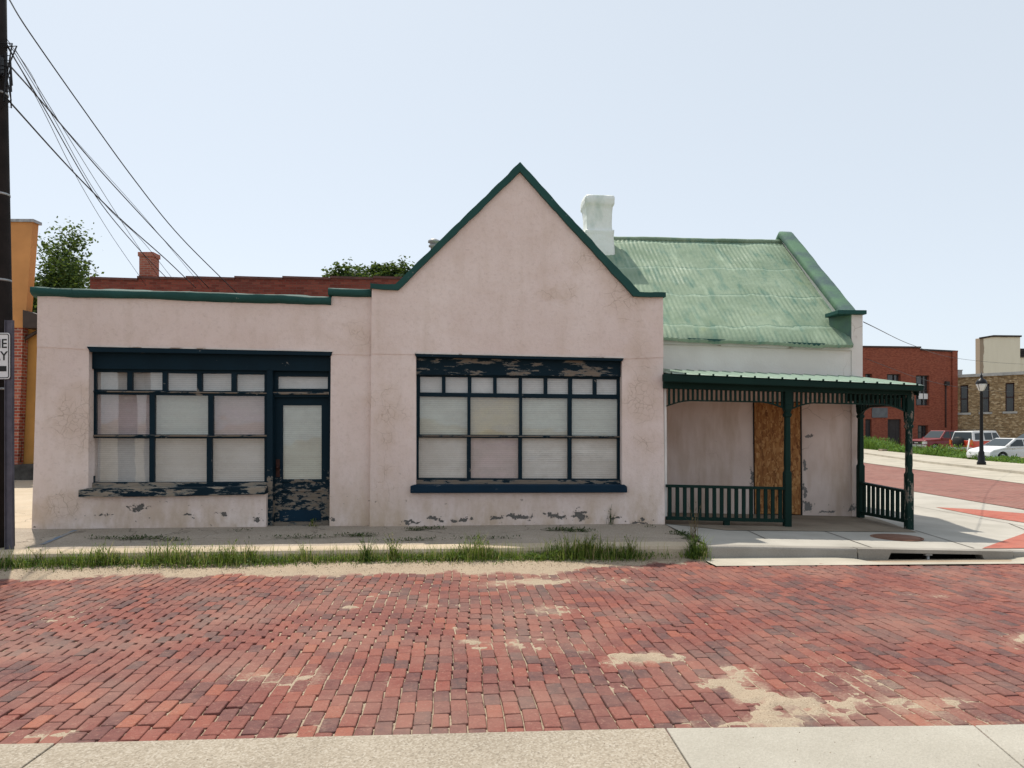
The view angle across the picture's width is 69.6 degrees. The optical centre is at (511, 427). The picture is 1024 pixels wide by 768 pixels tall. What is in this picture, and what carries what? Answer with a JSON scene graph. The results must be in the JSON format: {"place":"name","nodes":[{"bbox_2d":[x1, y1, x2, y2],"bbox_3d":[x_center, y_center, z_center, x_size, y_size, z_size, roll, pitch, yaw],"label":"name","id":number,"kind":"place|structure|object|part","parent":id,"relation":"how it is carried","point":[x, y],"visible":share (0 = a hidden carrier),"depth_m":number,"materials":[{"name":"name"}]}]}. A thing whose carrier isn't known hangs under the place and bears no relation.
{"place":"outdoors","nodes":[
{"label":"outdoors","id":0,"kind":"place"},
{"bbox_2d":[14,480,32,527],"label":"alley","id":1,"kind":"structure","parent":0,"point":[23,501],"depth_m":15.40,"materials":[{"name":"concrete"}]},
{"bbox_2d":[0,743,53,767],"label":"sidewalk","id":2,"kind":"structure","parent":0,"point":[17,755],"depth_m":3.73,"materials":[{"name":"beige concrete"}]},
{"bbox_2d":[0,524,690,549],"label":"sidewalk","id":3,"kind":"structure","parent":0,"point":[31,538],"depth_m":10.84,"materials":[{"name":"grey concrete"}]},
{"bbox_2d":[0,320,13,549],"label":"street sign","id":4,"kind":"object","parent":3,"relation":"on","point":[7,355],"visible":0.95,"depth_m":9.59,"materials":[{"name":"grey metal"}]},
{"bbox_2d":[0,0,16,547],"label":"utility pole","id":5,"kind":"object","parent":3,"relation":"on","point":[6,311],"visible":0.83,"depth_m":9.78,"materials":[{"name":"brown wood"}]},
{"bbox_2d":[7,44,145,284],"bbox_3d":[-8.848,-4.750,15.315,0.558,1.402,11.802,0,0,-18],"label":"service wire","id":6,"kind":"object","parent":5,"relation":"attached to","point":[71,167],"visible":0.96,"depth_m":14.73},
{"bbox_2d":[6,45,167,278],"bbox_3d":[-8.514,-4.836,15.333,0.517,1.217,11.624,0,0,-15],"label":"service wire","id":7,"kind":"object","parent":5,"relation":"attached to","point":[72,157],"visible":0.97,"depth_m":13.93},
{"bbox_2d":[16,51,159,278],"bbox_3d":[-8.525,-4.796,15.340,0.424,1.129,11.716,0,0,-17],"label":"service wire","id":8,"kind":"object","parent":5,"relation":"attached to","point":[75,148],"visible":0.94,"depth_m":13.72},
{"bbox_2d":[9,44,172,278],"bbox_3d":[-8.415,-4.817,15.339,0.482,1.172,11.592,0,0,-15],"label":"service wire","id":9,"kind":"object","parent":5,"relation":"attached to","point":[73,154],"visible":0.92,"depth_m":13.70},
{"bbox_2d":[5,96,195,287],"bbox_3d":[-8.044,-4.198,15.369,0.340,0.454,11.428,0,0,-11],"label":"service wire","id":10,"kind":"object","parent":5,"relation":"attached to","point":[25,119],"visible":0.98,"depth_m":13.28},
{"bbox_2d":[6,38,201,285],"bbox_3d":[-8.609,-5.225,15.245,1.722,2.497,11.394,0,0,-10],"label":"service wire","id":11,"kind":"object","parent":5,"relation":"attached to","point":[95,162],"visible":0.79,"depth_m":16.69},
{"bbox_2d":[4,58,208,287],"bbox_3d":[-8.229,-4.786,15.314,1.074,1.630,11.368,0,0,-10],"label":"service wire","id":12,"kind":"object","parent":5,"relation":"attached to","point":[20,77],"visible":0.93,"depth_m":15.31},
{"bbox_2d":[9,0,236,292],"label":"service wire","id":13,"kind":"object","parent":5,"relation":"attached to","point":[106,141],"visible":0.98,"depth_m":16.09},
{"bbox_2d":[41,530,76,543],"bbox_3d":[-6.556,1.583,10.675,0.070,0.001,1.412,0,0,-15],"label":"painted stripe","id":14,"kind":"object","parent":3,"relation":"on","point":[55,538],"visible":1,"depth_m":10.59,"materials":[{"name":"grey paint"}]},
{"bbox_2d":[85,524,701,540],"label":"creeping weeds","id":15,"kind":"object","parent":3,"relation":"on","point":[367,534],"visible":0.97,"depth_m":10.60,"materials":[{"name":"green plant"}]},
{"bbox_2d":[685,501,700,541],"bbox_3d":[2.533,1.321,10.385,0.186,0.565,0.251,0,0,-22],"label":"weed","id":16,"kind":"object","parent":3,"relation":"on","point":[691,524],"visible":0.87,"depth_m":10.35,"materials":[{"name":"green plant"}]},
{"bbox_2d":[23,728,688,767],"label":"sidewalk","id":17,"kind":"structure","parent":0,"point":[630,748],"depth_m":3.74,"materials":[{"name":"beige concrete"}]},
{"bbox_2d":[0,561,713,576],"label":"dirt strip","id":18,"kind":"object","parent":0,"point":[342,564],"visible":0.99,"depth_m":9.13,"materials":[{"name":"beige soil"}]},
{"bbox_2d":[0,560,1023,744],"bbox_3d":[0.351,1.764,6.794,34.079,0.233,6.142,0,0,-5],"label":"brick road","id":19,"kind":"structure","parent":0,"point":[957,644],"depth_m":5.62,"materials":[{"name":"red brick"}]},
{"bbox_2d":[0,557,1023,767],"bbox_3d":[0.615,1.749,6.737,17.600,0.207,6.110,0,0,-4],"label":"sand","id":20,"kind":"structure","parent":0,"point":[766,714],"depth_m":8.49,"materials":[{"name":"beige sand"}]},
{"bbox_2d":[27,545,49,565],"bbox_3d":[-5.931,1.622,9.203,0.247,0.293,0.179,0,0,0],"label":"weed","id":21,"kind":"object","parent":20,"relation":"on","point":[35,555],"visible":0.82,"depth_m":9.20,"materials":[{"name":"green plant"}]},
{"bbox_2d":[109,550,121,563],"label":"weed","id":22,"kind":"object","parent":20,"relation":"on","point":[114,557],"visible":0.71,"depth_m":9.26,"materials":[{"name":"green plant"}]},
{"bbox_2d":[244,540,260,562],"bbox_3d":[-3.306,1.599,9.386,0.242,0.338,0.222,0,0,0],"label":"weed","id":23,"kind":"object","parent":20,"relation":"on","point":[251,553],"visible":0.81,"depth_m":9.38,"materials":[{"name":"green plant"}]},
{"bbox_2d":[0,527,713,571],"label":"grass","id":24,"kind":"structure","parent":20,"relation":"on","point":[476,551],"depth_m":9.43,"materials":[{"name":"green plant"}]},
{"bbox_2d":[358,534,375,561],"bbox_3d":[-1.893,1.571,9.502,0.288,0.395,0.256,0,0,0],"label":"weed","id":25,"kind":"object","parent":20,"relation":"on","point":[366,553],"visible":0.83,"depth_m":9.49,"materials":[{"name":"green plant"}]},
{"bbox_2d":[384,532,405,559],"bbox_3d":[-1.505,1.561,9.524,0.317,0.414,0.281,0,0,0],"label":"weed","id":26,"kind":"object","parent":20,"relation":"on","point":[391,551],"visible":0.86,"depth_m":9.51,"materials":[{"name":"green plant"}]},
{"bbox_2d":[579,533,596,556],"bbox_3d":[0.967,1.567,9.749,0.360,0.403,0.301,0,0,0],"label":"weed","id":27,"kind":"object","parent":20,"relation":"on","point":[584,542],"visible":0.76,"depth_m":9.72,"materials":[{"name":"green plant"}]},
{"bbox_2d":[621,534,637,558],"bbox_3d":[1.577,1.596,9.777,0.303,0.346,0.224,0,0,28],"label":"weed","id":28,"kind":"object","parent":20,"relation":"on","point":[631,548],"visible":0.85,"depth_m":9.76,"materials":[{"name":"green plant"}]},
{"bbox_2d":[683,533,701,559],"bbox_3d":[2.433,1.595,9.845,0.343,0.351,0.282,0,0,0],"label":"weed","id":29,"kind":"object","parent":20,"relation":"on","point":[691,547],"visible":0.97,"depth_m":9.84,"materials":[{"name":"green plant"}]},
{"bbox_2d":[7,0,1023,373],"label":"sky","id":30,"kind":"structure","parent":0,"point":[276,138],"materials":[{"name":"blue"}]},
{"bbox_2d":[15,448,1023,543],"bbox_3d":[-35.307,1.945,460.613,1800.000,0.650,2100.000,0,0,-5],"label":"ground","id":31,"kind":"structure","parent":0,"point":[868,463],"depth_m":29.10,"materials":[{"name":"soil"}]},
{"bbox_2d":[11,219,41,479],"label":"orange building","id":32,"kind":"structure","parent":31,"relation":"on","point":[24,235],"depth_m":23.75,"materials":[{"name":"paint"}]},
{"bbox_2d":[32,216,103,312],"bbox_3d":[-20.336,-3.853,33.151,7.190,11.566,5.521,0,0,18],"label":"leafy tree","id":33,"kind":"object","parent":31,"relation":"on","point":[64,266],"visible":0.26,"depth_m":33.09,"materials":[{"name":"green plant"}]},
{"bbox_2d":[90,252,401,296],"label":"brick building","id":34,"kind":"structure","parent":31,"relation":"on","point":[299,285],"depth_m":22.00,"materials":[{"name":"brick"}]},
{"bbox_2d":[329,262,379,276],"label":"dark tree","id":35,"kind":"object","parent":31,"relation":"on","point":[364,275],"visible":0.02,"depth_m":43.43,"materials":[{"name":"green plant"}]},
{"bbox_2d":[321,257,413,276],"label":"dark tree","id":36,"kind":"object","parent":31,"relation":"on","point":[349,269],"visible":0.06,"depth_m":44.16,"materials":[{"name":"green plant"}]},
{"bbox_2d":[365,256,414,276],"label":"dark tree","id":37,"kind":"object","parent":31,"relation":"on","point":[393,269],"visible":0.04,"depth_m":44.06,"materials":[{"name":"green plant"}]},
{"bbox_2d":[375,255,411,276],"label":"dark tree","id":38,"kind":"object","parent":31,"relation":"on","point":[400,274],"visible":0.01,"depth_m":43.72,"materials":[{"name":"green plant"}]},
{"bbox_2d":[30,162,923,529],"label":"corner building","id":39,"kind":"structure","parent":31,"relation":"on","point":[516,346],"depth_m":12.05,"materials":[{"name":"pink paint"}]},
{"bbox_2d":[78,346,331,496],"bbox_3d":[-4.891,-0.088,11.861,3.984,2.392,0.470,0,0,-4],"label":"window","id":40,"kind":"structure","parent":39,"relation":"in","point":[169,421],"depth_m":11.91,"materials":[{"name":"white glass"}]},
{"bbox_2d":[273,371,328,394],"bbox_3d":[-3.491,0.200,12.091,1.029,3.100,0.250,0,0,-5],"label":"transom window","id":41,"kind":"structure","parent":39,"relation":"in","point":[285,382],"depth_m":12.06,"materials":[{"name":"white glass"}]},
{"bbox_2d":[275,397,328,521],"bbox_3d":[-3.449,0.532,12.068,0.883,2.061,0.136,0,0,-4],"label":"door","id":42,"kind":"structure","parent":39,"relation":"in","point":[301,423],"depth_m":12.10,"materials":[{"name":"blue paint"}]},
{"bbox_2d":[410,353,626,492],"bbox_3d":[0.131,-0.067,12.116,3.567,2.270,0.390,0,0,-4],"label":"window","id":43,"kind":"structure","parent":39,"relation":"in","point":[486,423],"depth_m":12.19,"materials":[{"name":"white glass"}]},
{"bbox_2d":[753,402,802,514],"bbox_3d":[5.123,0.606,14.186,0.981,2.201,0.037,0,0,-5],"label":"boarded door","id":44,"kind":"structure","parent":39,"relation":"in","point":[768,419],"depth_m":14.16,"materials":[{"name":"brown wood"}]},
{"bbox_2d":[864,322,1011,363],"bbox_3d":[25.937,-3.554,38.189,3.727,3.133,61.940,0,0,42],"label":"service wire","id":45,"kind":"object","parent":39,"relation":"attached to","point":[919,347],"visible":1,"depth_m":23.91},
{"bbox_2d":[863,346,957,445],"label":"brick warehouse","id":46,"kind":"structure","parent":31,"relation":"on","point":[936,406],"depth_m":78.03,"materials":[{"name":"red brick"}]},
{"bbox_2d":[865,419,869,438],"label":"door","id":47,"kind":"structure","parent":46,"relation":"in","point":[867,421],"depth_m":75.93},
{"bbox_2d":[887,374,898,406],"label":"window","id":48,"kind":"structure","parent":46,"relation":"in","point":[894,377],"depth_m":77.22,"materials":[{"name":"grey glass"}]},
{"bbox_2d":[888,419,899,445],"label":"door","id":49,"kind":"structure","parent":46,"relation":"in","point":[893,424],"depth_m":77.20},
{"bbox_2d":[918,425,925,438],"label":"window","id":50,"kind":"structure","parent":46,"relation":"in","point":[921,428],"depth_m":78.61,"materials":[{"name":"grey glass"}]},
{"bbox_2d":[916,375,931,406],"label":"window","id":51,"kind":"structure","parent":46,"relation":"in","point":[921,400],"depth_m":78.57,"materials":[{"name":"grey glass"}]},
{"bbox_2d":[912,430,953,448],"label":"pickup truck","id":52,"kind":"object","parent":31,"relation":"on","point":[935,437],"visible":0.33,"depth_m":61.01,"materials":[{"name":"red paint"}]},
{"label":"side window","id":53,"kind":"part","parent":52,"relation":"part of","materials":[{"name":"black glass"}]},
{"bbox_2d":[864,435,1023,463],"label":"weed thicket","id":54,"kind":"object","parent":31,"relation":"on","point":[877,444],"visible":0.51,"depth_m":51.61,"materials":[{"name":"green plant"}]},
{"bbox_2d":[948,430,999,451],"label":"sport utility vehicle","id":55,"kind":"object","parent":31,"relation":"on","point":[961,438],"visible":0.23,"depth_m":53.97,"materials":[{"name":"orange paint"}]},
{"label":"rear window","id":56,"kind":"part","parent":55,"relation":"part of","materials":[{"name":"black glass"}]},
{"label":"side window","id":57,"kind":"part","parent":55,"relation":"part of","materials":[{"name":"black glass"}]},
{"bbox_2d":[958,371,1023,437],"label":"stone building","id":58,"kind":"structure","parent":31,"relation":"on","point":[1003,414],"depth_m":78.62,"materials":[{"name":"brown stone"}]},
{"bbox_2d":[958,385,970,414],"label":"window","id":59,"kind":"structure","parent":58,"relation":"in","point":[963,391],"depth_m":80.49,"materials":[{"name":"grey glass"}]},
{"bbox_2d":[979,384,991,413],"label":"window","id":60,"kind":"structure","parent":58,"relation":"in","point":[985,393],"depth_m":79.38,"materials":[{"name":"grey glass"}]},
{"bbox_2d":[1003,383,1016,413],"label":"window","id":61,"kind":"structure","parent":58,"relation":"in","point":[1009,387],"depth_m":78.21,"materials":[{"name":"grey glass"}]},
{"bbox_2d":[967,438,1023,457],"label":"sedan","id":62,"kind":"object","parent":31,"relation":"on","point":[998,447],"visible":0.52,"depth_m":44.15,"materials":[{"name":"white paint"}]},
{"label":"side window","id":63,"kind":"part","parent":62,"relation":"part of","materials":[{"name":"black glass"}]},
{"bbox_2d":[665,485,1023,549],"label":"corner sidewalk","id":64,"kind":"structure","parent":0,"point":[974,531],"depth_m":11.85,"materials":[{"name":"concrete"}]},
{"bbox_2d":[665,512,914,531],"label":"porch floor","id":65,"kind":"structure","parent":64,"relation":"on","point":[826,523],"depth_m":12.65,"materials":[{"name":"grey concrete"}]},
{"bbox_2d":[870,534,923,540],"bbox_3d":[5.945,1.696,11.376,0.744,0.012,0.744,0,0,0],"label":"manhole cover","id":66,"kind":"object","parent":64,"relation":"on","point":[897,537],"visible":1,"depth_m":11.31,"materials":[{"name":"metal"}]},
{"bbox_2d":[853,547,1012,559],"bbox_3d":[5.851,2.057,10.514,2.252,0.788,0.660,0,0,-5],"label":"storm drain","id":67,"kind":"object","parent":64,"relation":"in","point":[875,553],"visible":0.37,"depth_m":10.24,"materials":[{"name":"concrete"}]},
{"bbox_2d":[938,507,1023,521],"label":"red paver band","id":68,"kind":"object","parent":64,"relation":"on","point":[1013,516],"visible":1,"depth_m":15.60,"materials":[{"name":"red brick"}]},
{"bbox_2d":[984,533,1023,547],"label":"red paver corner","id":69,"kind":"object","parent":64,"relation":"on","point":[1016,541],"visible":1,"depth_m":11.05,"materials":[{"name":"red brick"}]},
{"bbox_2d":[667,725,1022,767],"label":"sidewalk","id":70,"kind":"structure","parent":0,"point":[967,746],"depth_m":3.79,"materials":[{"name":"beige concrete"}]},
{"bbox_2d":[865,358,1005,391],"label":"service wire","id":71,"kind":"object","parent":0,"point":[931,381],"visible":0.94,"depth_m":35.80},
{"bbox_2d":[864,463,1023,508],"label":"cross street","id":72,"kind":"structure","parent":0,"point":[1003,493],"depth_m":23.94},
{"bbox_2d":[864,454,1023,483],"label":"cross street gutter","id":73,"kind":"object","parent":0,"point":[970,472],"visible":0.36,"depth_m":34.79,"materials":[{"name":"concrete"}]},
{"bbox_2d":[864,449,1023,473],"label":"sidewalk","id":74,"kind":"structure","parent":0,"point":[1016,468],"depth_m":41.50,"materials":[{"name":"concrete"}]},
{"bbox_2d":[975,372,987,464],"bbox_3d":[23.919,-0.475,37.500,0.560,4.740,0.560,0,0,0],"label":"street lamp","id":75,"kind":"object","parent":74,"relation":"on","point":[981,383],"visible":1,"depth_m":37.42,"materials":[{"name":"black metal"}]},
{"bbox_2d":[975,335,1023,373],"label":"cream tower","id":76,"kind":"structure","parent":0,"point":[1002,351],"depth_m":105.00,"materials":[{"name":"beige paint"}]},
{"bbox_2d":[975,724,1023,767],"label":"sidewalk","id":77,"kind":"structure","parent":0,"point":[1008,740],"depth_m":3.92,"materials":[{"name":"beige concrete"}]},
{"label":"street bed","id":78,"kind":"structure","parent":0,"visible":0},
{"bbox_2d":[0,542,705,563],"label":"kerb","id":79,"kind":"structure","parent":78,"relation":"on","point":[660,547],"depth_m":9.64,"materials":[{"name":"grey concrete"}]},
{"bbox_2d":[704,544,856,558],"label":"kerb","id":80,"kind":"structure","parent":78,"relation":"on","point":[741,551],"depth_m":10.03,"materials":[{"name":"concrete"}]},
{"bbox_2d":[702,557,1023,565],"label":"gutter","id":81,"kind":"object","parent":78,"relation":"on","point":[787,561],"visible":0.85,"depth_m":9.69,"materials":[{"name":"concrete"}]},
{"bbox_2d":[1009,550,1023,557],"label":"kerb","id":82,"kind":"structure","parent":78,"relation":"on","point":[1018,553],"depth_m":10.30,"materials":[{"name":"concrete"}]}
]}

